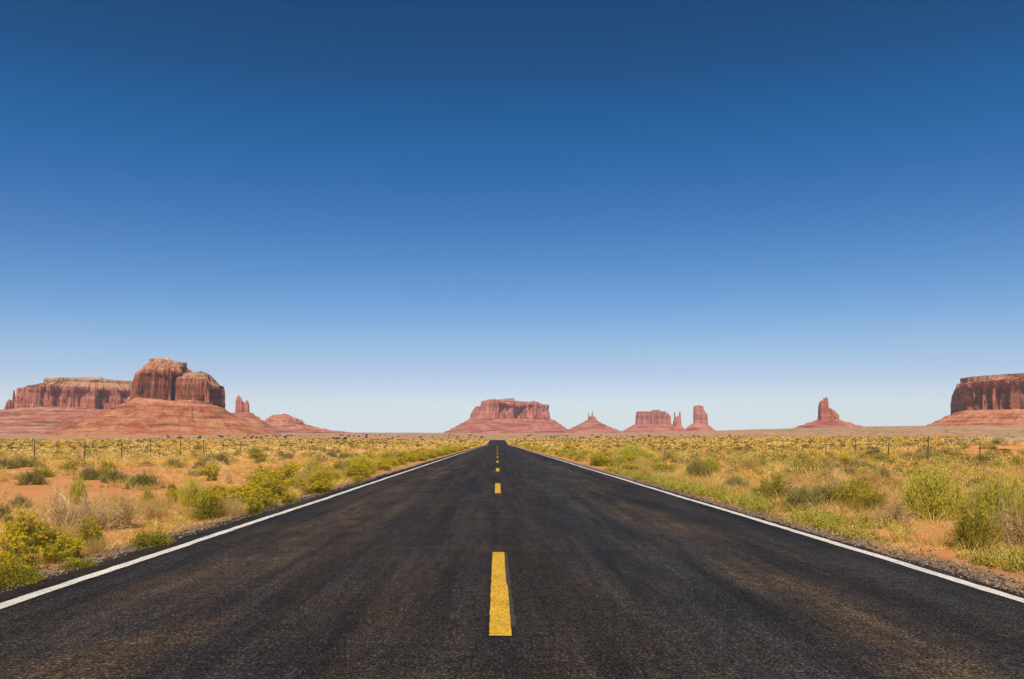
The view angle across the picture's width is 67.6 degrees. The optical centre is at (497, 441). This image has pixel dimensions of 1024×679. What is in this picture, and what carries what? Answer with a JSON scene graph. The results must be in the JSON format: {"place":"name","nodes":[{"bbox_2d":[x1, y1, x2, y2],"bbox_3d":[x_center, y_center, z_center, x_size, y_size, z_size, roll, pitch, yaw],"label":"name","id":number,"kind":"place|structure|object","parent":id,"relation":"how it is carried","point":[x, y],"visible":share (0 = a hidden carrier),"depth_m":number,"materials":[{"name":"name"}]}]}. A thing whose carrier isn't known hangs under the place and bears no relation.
{"place":"outdoors","nodes":[
{"label":"outdoors","id":0,"kind":"place"},
{"bbox_2d":[0,440,1023,678],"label":"road","id":1,"kind":"structure","parent":0,"point":[497,559],"depth_m":5.64,"materials":[{"name":"asphalt"}]},
{"bbox_2d":[0,426,1023,592],"bbox_3d":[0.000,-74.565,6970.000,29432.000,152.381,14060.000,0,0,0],"label":"ground","id":2,"kind":"structure","parent":0,"point":[867,431],"depth_m":37.38,"materials":[{"name":"sand"}]},
{"bbox_2d":[0,499,13,522],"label":"sagebrush","id":3,"kind":"object","parent":2,"relation":"on","point":[4,513],"visible":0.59,"depth_m":11.46,"materials":[{"name":"green plant"}]},
{"bbox_2d":[0,390,15,411],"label":"rock spire","id":4,"kind":"object","parent":2,"relation":"on","point":[9,404],"visible":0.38,"depth_m":4337.05,"materials":[{"name":"red stone"}]},
{"bbox_2d":[0,456,20,469],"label":"sagebrush","id":5,"kind":"object","parent":2,"relation":"on","point":[12,463],"visible":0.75,"depth_m":29.75,"materials":[{"name":"green plant"}]},
{"bbox_2d":[8,491,32,508],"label":"sagebrush","id":6,"kind":"object","parent":2,"relation":"on","point":[21,500],"visible":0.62,"depth_m":13.83,"materials":[{"name":"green plant"}]},
{"bbox_2d":[0,526,43,570],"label":"rabbitbrush","id":7,"kind":"object","parent":2,"relation":"on","point":[23,551],"visible":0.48,"depth_m":6.98,"materials":[{"name":"yellow plant"}]},
{"bbox_2d":[0,547,46,588],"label":"olive shrub","id":8,"kind":"object","parent":2,"relation":"on","point":[14,573],"visible":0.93,"depth_m":6.21,"materials":[{"name":"green plant"}]},
{"bbox_2d":[14,454,45,467],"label":"sagebrush","id":9,"kind":"object","parent":2,"relation":"on","point":[24,462],"visible":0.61,"depth_m":31.12,"materials":[{"name":"green plant"}]},
{"bbox_2d":[14,469,53,485],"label":"sagebrush","id":10,"kind":"object","parent":2,"relation":"on","point":[29,477],"visible":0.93,"depth_m":20.57,"materials":[{"name":"green plant"}]},
{"bbox_2d":[1,507,69,552],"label":"rabbitbrush","id":11,"kind":"object","parent":2,"relation":"on","point":[38,536],"visible":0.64,"depth_m":8.53,"materials":[{"name":"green plant"}]},
{"bbox_2d":[32,466,55,477],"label":"olive shrub","id":12,"kind":"object","parent":2,"relation":"on","point":[47,473],"visible":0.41,"depth_m":23.65,"materials":[{"name":"green plant"}]},
{"bbox_2d":[28,472,87,536],"bbox_3d":[-5.596,0.848,9.799,0.781,1.124,0.618,0,0,-22],"label":"dead shrub","id":13,"kind":"object","parent":2,"relation":"on","point":[58,509],"visible":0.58,"depth_m":9.75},
{"bbox_2d":[34,530,87,565],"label":"rabbitbrush","id":14,"kind":"object","parent":2,"relation":"on","point":[60,552],"visible":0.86,"depth_m":7.69,"materials":[{"name":"yellow plant"}]},
{"bbox_2d":[47,521,84,545],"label":"dry shrub","id":15,"kind":"object","parent":2,"relation":"on","point":[65,529],"visible":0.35,"depth_m":8.82,"materials":[{"name":"beige plant"}]},
{"bbox_2d":[0,377,132,433],"bbox_3d":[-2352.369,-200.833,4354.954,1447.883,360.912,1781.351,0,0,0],"label":"sandstone mesa","id":16,"kind":"structure","parent":2,"relation":"on","point":[50,404],"depth_m":4304.76,"materials":[{"name":"stone"}]},
{"bbox_2d":[57,462,78,471],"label":"olive shrub","id":17,"kind":"object","parent":2,"relation":"on","point":[68,466],"visible":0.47,"depth_m":27.72,"materials":[{"name":"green plant"}]},
{"bbox_2d":[67,474,88,504],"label":"green shrub","id":18,"kind":"object","parent":2,"relation":"on","point":[75,486],"visible":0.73,"depth_m":14.66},
{"bbox_2d":[56,553,99,570],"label":"olive shrub","id":19,"kind":"object","parent":2,"relation":"on","point":[77,563],"visible":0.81,"depth_m":7.03,"materials":[{"name":"green plant"}]},
{"bbox_2d":[71,462,101,480],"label":"sagebrush","id":20,"kind":"object","parent":2,"relation":"on","point":[88,475],"visible":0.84,"depth_m":22.53,"materials":[{"name":"green plant"}]},
{"bbox_2d":[62,487,110,532],"bbox_3d":[-5.654,0.967,10.429,0.606,0.792,0.683,0,0,33],"label":"dead shrub","id":21,"kind":"object","parent":2,"relation":"on","point":[85,512],"visible":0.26,"depth_m":10.39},
{"bbox_2d":[75,512,106,546],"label":"rabbitbrush","id":22,"kind":"object","parent":2,"relation":"on","point":[90,533],"visible":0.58,"depth_m":8.99,"materials":[{"name":"green plant"}]},
{"bbox_2d":[80,535,111,554],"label":"dry shrub","id":23,"kind":"object","parent":2,"relation":"on","point":[100,547],"visible":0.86,"depth_m":8.15,"materials":[{"name":"beige plant"}]},
{"bbox_2d":[67,481,133,529],"bbox_3d":[-5.624,0.938,10.818,0.939,0.869,0.850,0,0,-44],"label":"dead shrub","id":24,"kind":"object","parent":2,"relation":"on","point":[101,509],"visible":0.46,"depth_m":10.74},
{"bbox_2d":[97,459,116,469],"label":"rabbitbrush","id":25,"kind":"object","parent":2,"relation":"on","point":[105,462],"visible":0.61,"depth_m":29.78,"materials":[{"name":"yellow plant"}]},
{"bbox_2d":[97,467,129,483],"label":"sagebrush","id":26,"kind":"object","parent":2,"relation":"on","point":[114,475],"visible":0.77,"depth_m":21.51,"materials":[{"name":"green plant"}]},
{"bbox_2d":[97,486,149,530],"bbox_3d":[-5.335,0.944,10.879,0.797,0.871,0.633,0,0,-35],"label":"dead shrub","id":27,"kind":"object","parent":2,"relation":"on","point":[122,523],"visible":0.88,"depth_m":10.87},
{"bbox_2d":[121,470,164,489],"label":"sagebrush","id":28,"kind":"object","parent":2,"relation":"on","point":[144,479],"visible":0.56,"depth_m":19.75,"materials":[{"name":"green plant"}]},
{"bbox_2d":[141,487,154,501],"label":"green shrub","id":29,"kind":"object","parent":2,"relation":"on","point":[146,493],"visible":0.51,"depth_m":15.45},
{"bbox_2d":[124,523,177,547],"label":"olive shrub","id":30,"kind":"object","parent":2,"relation":"on","point":[153,539],"visible":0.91,"depth_m":8.49,"materials":[{"name":"green plant"}]},
{"bbox_2d":[135,495,171,521],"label":"dry shrub","id":31,"kind":"object","parent":2,"relation":"on","point":[149,512],"visible":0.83,"depth_m":12.14,"materials":[{"name":"beige plant"}]},
{"bbox_2d":[39,357,279,434],"bbox_3d":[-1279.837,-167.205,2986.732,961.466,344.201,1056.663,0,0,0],"label":"sandstone butte","id":32,"kind":"object","parent":2,"relation":"on","point":[169,396],"visible":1,"depth_m":2847.50,"materials":[{"name":"stone"}]},
{"bbox_2d":[161,456,183,467],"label":"sagebrush","id":33,"kind":"object","parent":2,"relation":"on","point":[174,461],"visible":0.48,"depth_m":31.70,"materials":[{"name":"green plant"}]},
{"bbox_2d":[162,486,198,499],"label":"rabbitbrush","id":34,"kind":"object","parent":2,"relation":"on","point":[174,493],"visible":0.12,"depth_m":15.94,"materials":[{"name":"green plant"}]},
{"bbox_2d":[176,477,204,506],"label":"green shrub","id":35,"kind":"object","parent":2,"relation":"on","point":[190,492],"visible":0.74,"depth_m":14.24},
{"bbox_2d":[195,463,219,475],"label":"rabbitbrush","id":36,"kind":"object","parent":2,"relation":"on","point":[207,468],"visible":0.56,"depth_m":26.07,"materials":[{"name":"yellow plant"}]},
{"bbox_2d":[187,486,229,521],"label":"olive shrub","id":37,"kind":"object","parent":2,"relation":"on","point":[211,510],"visible":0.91,"depth_m":11.85,"materials":[{"name":"green plant"}]},
{"bbox_2d":[205,468,218,480],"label":"olive shrub","id":38,"kind":"object","parent":2,"relation":"on","point":[210,476],"visible":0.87,"depth_m":23.20,"materials":[{"name":"green plant"}]},
{"bbox_2d":[0,439,427,460],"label":"wire fence","id":39,"kind":"object","parent":2,"relation":"on","point":[34,442],"visible":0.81,"depth_m":49.72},
{"bbox_2d":[209,450,230,464],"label":"sagebrush","id":40,"kind":"object","parent":2,"relation":"on","point":[222,458],"visible":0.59,"depth_m":37.72,"materials":[{"name":"green plant"}]},
{"bbox_2d":[203,483,237,494],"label":"rabbitbrush","id":41,"kind":"object","parent":2,"relation":"on","point":[221,487],"visible":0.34,"depth_m":17.33,"materials":[{"name":"yellow plant"}]},
{"bbox_2d":[218,493,246,516],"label":"dry shrub","id":42,"kind":"object","parent":2,"relation":"on","point":[233,511],"visible":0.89,"depth_m":12.12,"materials":[{"name":"beige plant"}]},
{"bbox_2d":[215,481,264,504],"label":"rabbitbrush","id":43,"kind":"object","parent":2,"relation":"on","point":[240,492],"visible":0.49,"depth_m":15.05,"materials":[{"name":"yellow plant"}]},
{"bbox_2d":[243,494,266,513],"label":"rabbitbrush","id":44,"kind":"object","parent":2,"relation":"on","point":[254,508],"visible":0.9,"depth_m":12.35,"materials":[{"name":"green plant"}]},
{"bbox_2d":[233,395,279,432],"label":"rock spire","id":45,"kind":"object","parent":2,"relation":"on","point":[241,409],"visible":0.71,"depth_m":4175.39,"materials":[{"name":"red stone"}]},
{"bbox_2d":[241,468,277,484],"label":"rabbitbrush","id":46,"kind":"object","parent":2,"relation":"on","point":[253,474],"visible":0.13,"depth_m":22.02,"materials":[{"name":"yellow plant"}]},
{"bbox_2d":[243,484,280,508],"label":"rabbitbrush","id":47,"kind":"object","parent":2,"relation":"on","point":[268,501],"visible":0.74,"depth_m":13.67,"materials":[{"name":"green plant"}]},
{"bbox_2d":[244,475,290,491],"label":"rabbitbrush","id":48,"kind":"object","parent":2,"relation":"on","point":[257,481],"visible":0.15,"depth_m":16.67,"materials":[{"name":"yellow plant"}]},
{"bbox_2d":[250,467,291,488],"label":"rabbitbrush","id":49,"kind":"object","parent":2,"relation":"on","point":[280,476],"visible":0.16,"depth_m":19.09,"materials":[{"name":"yellow plant"}]},
{"bbox_2d":[135,463,409,526],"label":"roadside weeds","id":50,"kind":"object","parent":2,"relation":"on","point":[336,482],"visible":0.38,"depth_m":12.83,"materials":[{"name":"green plant"}]},
{"bbox_2d":[258,474,286,499],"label":"olive shrub","id":51,"kind":"object","parent":2,"relation":"on","point":[277,489],"visible":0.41,"depth_m":16.32,"materials":[{"name":"green plant"}]},
{"bbox_2d":[271,460,303,479],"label":"rabbitbrush","id":52,"kind":"object","parent":2,"relation":"on","point":[288,469],"visible":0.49,"depth_m":24.53,"materials":[{"name":"yellow plant"}]},
{"bbox_2d":[278,488,300,503],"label":"rabbitbrush","id":53,"kind":"object","parent":2,"relation":"on","point":[286,497],"visible":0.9,"depth_m":14.43,"materials":[{"name":"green plant"}]},
{"bbox_2d":[285,476,307,488],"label":"rabbitbrush","id":54,"kind":"object","parent":2,"relation":"on","point":[300,481],"visible":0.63,"depth_m":19.80,"materials":[{"name":"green plant"}]},
{"bbox_2d":[300,455,322,473],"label":"green shrub","id":55,"kind":"object","parent":2,"relation":"on","point":[311,463],"visible":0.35,"depth_m":26.36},
{"bbox_2d":[297,477,333,493],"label":"rabbitbrush","id":56,"kind":"object","parent":2,"relation":"on","point":[323,487],"visible":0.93,"depth_m":17.29,"materials":[{"name":"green plant"}]},
{"bbox_2d":[265,414,376,433],"bbox_3d":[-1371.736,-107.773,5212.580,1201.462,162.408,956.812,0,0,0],"label":"rock dome","id":57,"kind":"object","parent":2,"relation":"on","point":[283,423],"visible":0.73,"depth_m":5083.84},
{"bbox_2d":[308,468,334,486],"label":"rabbitbrush","id":58,"kind":"object","parent":2,"relation":"on","point":[315,476],"visible":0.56,"depth_m":20.60,"materials":[{"name":"yellow plant"}]},
{"bbox_2d":[341,462,372,478],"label":"rabbitbrush","id":59,"kind":"object","parent":2,"relation":"on","point":[361,471],"visible":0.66,"depth_m":25.08,"materials":[{"name":"yellow plant"}]},
{"bbox_2d":[349,457,378,474],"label":"rabbitbrush","id":60,"kind":"object","parent":2,"relation":"on","point":[369,462],"visible":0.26,"depth_m":28.31,"materials":[{"name":"yellow plant"}]},
{"bbox_2d":[371,461,391,470],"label":"rabbitbrush","id":61,"kind":"object","parent":2,"relation":"on","point":[385,467],"visible":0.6,"depth_m":32.02,"materials":[{"name":"yellow plant"}]},
{"bbox_2d":[443,398,573,432],"bbox_3d":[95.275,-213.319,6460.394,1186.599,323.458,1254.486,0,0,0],"label":"sandstone mesa","id":62,"kind":"structure","parent":2,"relation":"on","point":[510,415],"depth_m":6381.81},
{"bbox_2d":[0,434,1023,487],"bbox_3d":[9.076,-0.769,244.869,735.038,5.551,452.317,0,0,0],"label":"field scrub","id":63,"kind":"object","parent":2,"relation":"on","point":[47,446],"visible":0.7,"depth_m":87.06,"materials":[{"name":"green plant"}]},
{"bbox_2d":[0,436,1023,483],"bbox_3d":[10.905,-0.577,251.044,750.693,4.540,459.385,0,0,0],"label":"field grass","id":64,"kind":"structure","parent":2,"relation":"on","point":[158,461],"depth_m":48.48,"materials":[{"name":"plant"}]},
{"bbox_2d":[1,477,1023,595],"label":"gravel","id":65,"kind":"structure","parent":2,"relation":"on","point":[847,539],"depth_m":8.37,"materials":[{"name":"gravel"}]},
{"bbox_2d":[569,411,624,432],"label":"butte","id":66,"kind":"object","parent":2,"relation":"on","point":[591,424],"visible":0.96,"depth_m":6840.30,"materials":[{"name":"stone"}]},
{"bbox_2d":[589,455,610,466],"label":"olive shrub","id":67,"kind":"object","parent":2,"relation":"on","point":[594,462],"visible":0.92,"depth_m":37.75,"materials":[{"name":"green plant"}]},
{"bbox_2d":[607,457,627,468],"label":"rabbitbrush","id":68,"kind":"object","parent":2,"relation":"on","point":[616,462],"visible":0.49,"depth_m":34.31,"materials":[{"name":"yellow plant"}]},
{"bbox_2d":[613,439,646,458],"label":"green shrub","id":69,"kind":"object","parent":2,"relation":"on","point":[627,451],"visible":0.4,"depth_m":43.86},
{"bbox_2d":[620,460,642,470],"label":"rabbitbrush","id":70,"kind":"object","parent":2,"relation":"on","point":[628,464],"visible":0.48,"depth_m":30.30,"materials":[{"name":"yellow plant"}]},
{"bbox_2d":[635,461,654,476],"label":"dry shrub","id":71,"kind":"object","parent":2,"relation":"on","point":[649,471],"visible":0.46,"depth_m":25.41,"materials":[{"name":"beige plant"}]},
{"bbox_2d":[636,448,655,459],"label":"green shrub","id":72,"kind":"object","parent":2,"relation":"on","point":[643,453],"visible":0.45,"depth_m":43.57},
{"bbox_2d":[623,410,678,432],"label":"sandstone mesa","id":73,"kind":"structure","parent":2,"relation":"on","point":[653,421],"depth_m":7121.24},
{"bbox_2d":[649,462,676,474],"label":"rabbitbrush","id":74,"kind":"object","parent":2,"relation":"on","point":[660,467],"visible":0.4,"depth_m":27.73,"materials":[{"name":"yellow plant"}]},
{"bbox_2d":[673,412,684,431],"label":"rock spire","id":75,"kind":"object","parent":2,"relation":"on","point":[677,424],"visible":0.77,"depth_m":7161.89,"materials":[{"name":"stone"}]},
{"bbox_2d":[684,451,711,478],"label":"sagebrush","id":76,"kind":"object","parent":2,"relation":"on","point":[695,468],"visible":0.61,"depth_m":24.94,"materials":[{"name":"green plant"}]},
{"bbox_2d":[684,405,714,431],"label":"rock tower","id":77,"kind":"structure","parent":2,"relation":"on","point":[700,420],"depth_m":7136.75,"materials":[{"name":"stone"}]},
{"bbox_2d":[698,454,722,474],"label":"green shrub","id":78,"kind":"object","parent":2,"relation":"on","point":[713,467],"visible":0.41,"depth_m":26.79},
{"bbox_2d":[719,471,752,489],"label":"sagebrush","id":79,"kind":"object","parent":2,"relation":"on","point":[738,482],"visible":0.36,"depth_m":19.46,"materials":[{"name":"green plant"}]},
{"bbox_2d":[736,454,761,472],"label":"dry shrub","id":80,"kind":"object","parent":2,"relation":"on","point":[750,462],"visible":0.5,"depth_m":28.03,"materials":[{"name":"beige plant"}]},
{"bbox_2d":[749,471,796,502],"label":"olive shrub","id":81,"kind":"object","parent":2,"relation":"on","point":[773,491],"visible":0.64,"depth_m":15.62,"materials":[{"name":"green plant"}]},
{"bbox_2d":[764,467,805,499],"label":"dead shrub","id":82,"kind":"object","parent":2,"relation":"on","point":[789,486],"visible":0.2,"depth_m":15.63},
{"bbox_2d":[570,436,1008,467],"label":"wire fence","id":83,"kind":"object","parent":2,"relation":"on","point":[928,443],"visible":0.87,"depth_m":44.62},
{"bbox_2d":[781,483,821,509],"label":"sagebrush","id":84,"kind":"object","parent":2,"relation":"on","point":[803,498],"visible":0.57,"depth_m":13.74,"materials":[{"name":"green plant"}]},
{"bbox_2d":[787,458,819,475],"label":"olive shrub","id":85,"kind":"object","parent":2,"relation":"on","point":[799,464],"visible":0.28,"depth_m":26.31,"materials":[{"name":"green plant"}]},
{"bbox_2d":[604,466,1023,573],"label":"roadside weeds","id":86,"kind":"object","parent":2,"relation":"on","point":[833,523],"visible":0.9,"depth_m":11.02,"materials":[{"name":"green plant"}]},
{"bbox_2d":[806,474,848,507],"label":"sagebrush","id":87,"kind":"object","parent":2,"relation":"on","point":[823,492],"visible":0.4,"depth_m":14.33,"materials":[{"name":"green plant"}]},
{"bbox_2d":[796,397,863,427],"bbox_3d":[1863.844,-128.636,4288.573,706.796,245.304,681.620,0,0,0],"label":"sandstone butte","id":88,"kind":"object","parent":2,"relation":"on","point":[828,416],"visible":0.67,"depth_m":4256.39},
{"bbox_2d":[813,468,858,490],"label":"dead shrub","id":89,"kind":"object","parent":2,"relation":"on","point":[834,479],"visible":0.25,"depth_m":17.67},
{"bbox_2d":[823,478,863,507],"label":"olive shrub","id":90,"kind":"object","parent":2,"relation":"on","point":[847,492],"visible":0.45,"depth_m":14.13,"materials":[{"name":"green plant"}]},
{"bbox_2d":[840,465,859,476],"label":"sagebrush","id":91,"kind":"object","parent":2,"relation":"on","point":[847,470],"visible":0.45,"depth_m":24.76,"materials":[{"name":"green plant"}]},
{"bbox_2d":[840,458,876,473],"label":"sagebrush","id":92,"kind":"object","parent":2,"relation":"on","point":[859,464],"visible":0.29,"depth_m":26.82,"materials":[{"name":"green plant"}]},
{"bbox_2d":[843,474,875,492],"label":"olive shrub","id":93,"kind":"object","parent":2,"relation":"on","point":[860,480],"visible":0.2,"depth_m":16.41,"materials":[{"name":"green plant"}]},
{"bbox_2d":[849,481,889,512],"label":"olive shrub","id":94,"kind":"object","parent":2,"relation":"on","point":[866,498],"visible":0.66,"depth_m":13.25,"materials":[{"name":"green plant"}]},
{"bbox_2d":[849,466,890,486],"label":"dry shrub","id":95,"kind":"object","parent":2,"relation":"on","point":[874,479],"visible":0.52,"depth_m":19.41,"materials":[{"name":"beige plant"}]},
{"bbox_2d":[864,488,918,528],"bbox_3d":[5.637,0.968,10.880,0.822,0.779,0.617,0,0,16],"label":"dead shrub","id":96,"kind":"object","parent":2,"relation":"on","point":[896,514],"visible":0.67,"depth_m":10.85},
{"bbox_2d":[886,472,908,491],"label":"dry shrub","id":97,"kind":"object","parent":2,"relation":"on","point":[900,479],"visible":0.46,"depth_m":17.69,"materials":[{"name":"beige plant"}]},
{"bbox_2d":[893,457,972,521],"bbox_3d":[6.931,0.758,12.155,1.278,1.079,1.048,0,0,-19],"label":"green shrub","id":98,"kind":"object","parent":2,"relation":"on","point":[928,492],"visible":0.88,"depth_m":11.98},
{"bbox_2d":[926,373,1023,425],"bbox_3d":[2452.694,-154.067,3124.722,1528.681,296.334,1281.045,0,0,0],"label":"sandstone mesa","id":99,"kind":"structure","parent":2,"relation":"on","point":[990,400],"depth_m":3192.88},
{"bbox_2d":[950,489,1005,551],"bbox_3d":[5.536,0.904,8.825,0.573,0.786,0.446,0,0,39],"label":"olive shrub","id":100,"kind":"object","parent":2,"relation":"on","point":[968,523],"visible":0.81,"depth_m":8.78,"materials":[{"name":"green plant"}]},
{"bbox_2d":[963,474,994,486],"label":"sagebrush","id":101,"kind":"object","parent":2,"relation":"on","point":[975,480],"visible":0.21,"depth_m":18.55,"materials":[{"name":"green plant"}]},
{"bbox_2d":[952,469,1023,535],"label":"green shrub","id":102,"kind":"object","parent":2,"relation":"on","point":[993,494],"visible":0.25,"depth_m":9.72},
{"bbox_2d":[971,490,1015,542],"bbox_3d":[5.855,0.946,9.148,0.872,0.831,0.666,0,0,-37],"label":"dead shrub","id":103,"kind":"object","parent":2,"relation":"on","point":[1001,516],"visible":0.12,"depth_m":9.10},
{"bbox_2d":[984,468,1023,547],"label":"dead shrub","id":104,"kind":"object","parent":2,"relation":"on","point":[1019,531],"visible":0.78,"depth_m":8.87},
{"bbox_2d":[998,471,1023,512],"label":"green shrub","id":105,"kind":"object","parent":2,"relation":"on","point":[1017,484],"visible":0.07,"depth_m":10.41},
{"bbox_2d":[0,462,1023,557],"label":"dry grass","id":106,"kind":"structure","parent":0,"point":[808,482],"depth_m":16.69,"materials":[{"name":"plant"}]},
{"bbox_2d":[0,497,1023,585],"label":"short grass","id":107,"kind":"structure","parent":0,"point":[179,524],"depth_m":10.30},
{"bbox_2d":[0,0,1023,432],"label":"sky","id":108,"kind":"structure","parent":0,"point":[356,216],"materials":[{"name":"blue"}]},
{"bbox_2d":[947,436,1023,443],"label":"pale grass","id":109,"kind":"structure","parent":0,"point":[1011,439],"depth_m":57.48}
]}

